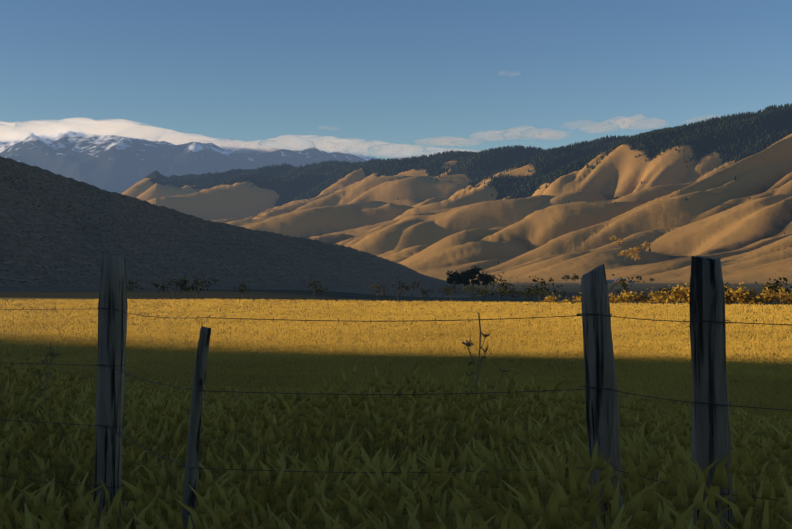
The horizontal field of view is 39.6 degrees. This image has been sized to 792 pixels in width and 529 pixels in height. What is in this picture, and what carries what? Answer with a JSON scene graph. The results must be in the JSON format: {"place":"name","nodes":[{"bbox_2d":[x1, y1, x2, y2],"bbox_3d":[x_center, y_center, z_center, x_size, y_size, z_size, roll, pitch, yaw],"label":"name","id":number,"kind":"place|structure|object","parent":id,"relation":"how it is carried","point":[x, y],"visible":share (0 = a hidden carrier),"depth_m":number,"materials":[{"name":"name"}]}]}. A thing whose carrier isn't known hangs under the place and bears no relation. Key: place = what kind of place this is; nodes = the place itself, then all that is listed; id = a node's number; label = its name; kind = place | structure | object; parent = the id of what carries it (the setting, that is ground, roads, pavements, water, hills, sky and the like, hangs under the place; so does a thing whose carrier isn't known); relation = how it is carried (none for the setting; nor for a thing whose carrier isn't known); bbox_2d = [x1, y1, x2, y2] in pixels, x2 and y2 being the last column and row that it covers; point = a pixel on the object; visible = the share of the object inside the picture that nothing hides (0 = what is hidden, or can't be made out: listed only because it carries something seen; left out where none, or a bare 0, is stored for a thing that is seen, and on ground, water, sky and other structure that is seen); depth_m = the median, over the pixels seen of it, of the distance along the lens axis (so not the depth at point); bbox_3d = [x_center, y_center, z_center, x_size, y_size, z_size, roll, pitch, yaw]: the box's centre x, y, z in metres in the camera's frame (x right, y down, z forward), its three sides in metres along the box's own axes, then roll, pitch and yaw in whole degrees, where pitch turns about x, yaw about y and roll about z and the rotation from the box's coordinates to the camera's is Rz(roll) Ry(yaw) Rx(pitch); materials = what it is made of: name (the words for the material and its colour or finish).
{"place":"outdoors","nodes":[
{"label":"outdoors","id":0,"kind":"place"},
{"bbox_2d":[0,131,404,193],"bbox_3d":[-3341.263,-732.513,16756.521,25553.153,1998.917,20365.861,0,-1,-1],"label":"mountains","id":1,"kind":"structure","parent":0,"point":[116,163],"depth_m":11804.08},
{"bbox_2d":[0,156,497,297],"bbox_3d":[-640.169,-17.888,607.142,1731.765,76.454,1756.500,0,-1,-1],"label":"hill","id":2,"kind":"structure","parent":0,"point":[58,232],"depth_m":504.21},
{"bbox_2d":[0,283,791,429],"bbox_3d":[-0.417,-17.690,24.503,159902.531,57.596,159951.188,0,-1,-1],"label":"ground","id":3,"kind":"structure","parent":0,"point":[571,290],"depth_m":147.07,"materials":[{"name":"yellow plant"}]},
{"bbox_2d":[94,255,127,528],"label":"fence post","id":4,"kind":"object","parent":3,"relation":"on","point":[112,329],"visible":0.88,"depth_m":5.45,"materials":[{"name":"grey wood"}]},
{"bbox_2d":[0,307,791,528],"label":"fence wire","id":5,"kind":"object","parent":4,"relation":"attached to","point":[467,393],"visible":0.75,"depth_m":4.20,"materials":[{"name":"grey metal"}]},
{"bbox_2d":[182,326,211,528],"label":"fence post","id":6,"kind":"object","parent":5,"relation":"hanging from","point":[192,460],"visible":0.88,"depth_m":4.23,"materials":[{"name":"grey wood"}]},
{"bbox_2d":[36,313,661,435],"bbox_3d":[-0.033,1.315,9.019,5.789,1.881,2.095,0,-1,-12],"label":"dry weed","id":7,"kind":"object","parent":3,"relation":"on","point":[54,355],"visible":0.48,"depth_m":8.30,"materials":[{"name":"brown plant"}]},
{"bbox_2d":[0,343,791,528],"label":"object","id":8,"kind":"object","parent":3,"relation":"on","point":[677,479],"depth_m":5.48,"materials":[{"name":"green plant"}]},
{"bbox_2d":[0,357,791,528],"bbox_3d":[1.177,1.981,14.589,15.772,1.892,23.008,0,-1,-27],"label":"tall grass","id":9,"kind":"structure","parent":3,"relation":"on","point":[69,472],"depth_m":6.80,"materials":[{"name":"green plant"}]},
{"bbox_2d":[127,272,791,304],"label":"shrubs","id":10,"kind":"object","parent":3,"relation":"on","point":[771,286],"depth_m":145.94,"materials":[{"name":"green plant"}]},
{"bbox_2d":[446,266,653,293],"bbox_3d":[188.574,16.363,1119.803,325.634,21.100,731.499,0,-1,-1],"label":"trees","id":11,"kind":"object","parent":3,"relation":"on","point":[465,277],"depth_m":772.51,"materials":[{"name":"green plant"}]},
{"bbox_2d":[581,264,622,528],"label":"leaning fence post","id":12,"kind":"object","parent":3,"relation":"on","point":[602,418],"visible":0.77,"depth_m":4.22,"materials":[{"name":"grey wood"}]},
{"bbox_2d":[436,235,791,303],"bbox_3d":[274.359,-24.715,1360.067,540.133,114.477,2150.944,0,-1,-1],"label":"autumn trees","id":13,"kind":"object","parent":3,"relation":"on","point":[745,296],"depth_m":300.96,"materials":[{"name":"plant"}]},
{"bbox_2d":[614,278,626,283],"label":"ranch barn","id":14,"kind":"structure","parent":3,"relation":"on","point":[615,282],"depth_m":1494.90,"materials":[{"name":"grey"}]},
{"bbox_2d":[689,256,732,528],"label":"fence post","id":15,"kind":"object","parent":3,"relation":"on","point":[711,440],"visible":0.9,"depth_m":3.75,"materials":[{"name":"grey wood"}]},
{"bbox_2d":[0,0,791,159],"label":"sky","id":16,"kind":"structure","parent":0,"point":[382,79],"materials":[{"name":"blue"}]},
{"bbox_2d":[121,106,791,282],"bbox_3d":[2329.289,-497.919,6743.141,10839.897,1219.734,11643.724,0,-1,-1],"label":"hills","id":17,"kind":"structure","parent":0,"point":[547,233],"depth_m":4057.47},
{"bbox_2d":[152,103,791,264],"bbox_3d":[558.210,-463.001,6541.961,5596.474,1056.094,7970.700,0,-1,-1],"label":"forest","id":18,"kind":"object","parent":17,"relation":"on","point":[725,123],"visible":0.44,"depth_m":5763.58,"materials":[{"name":"green plant"}]}
]}

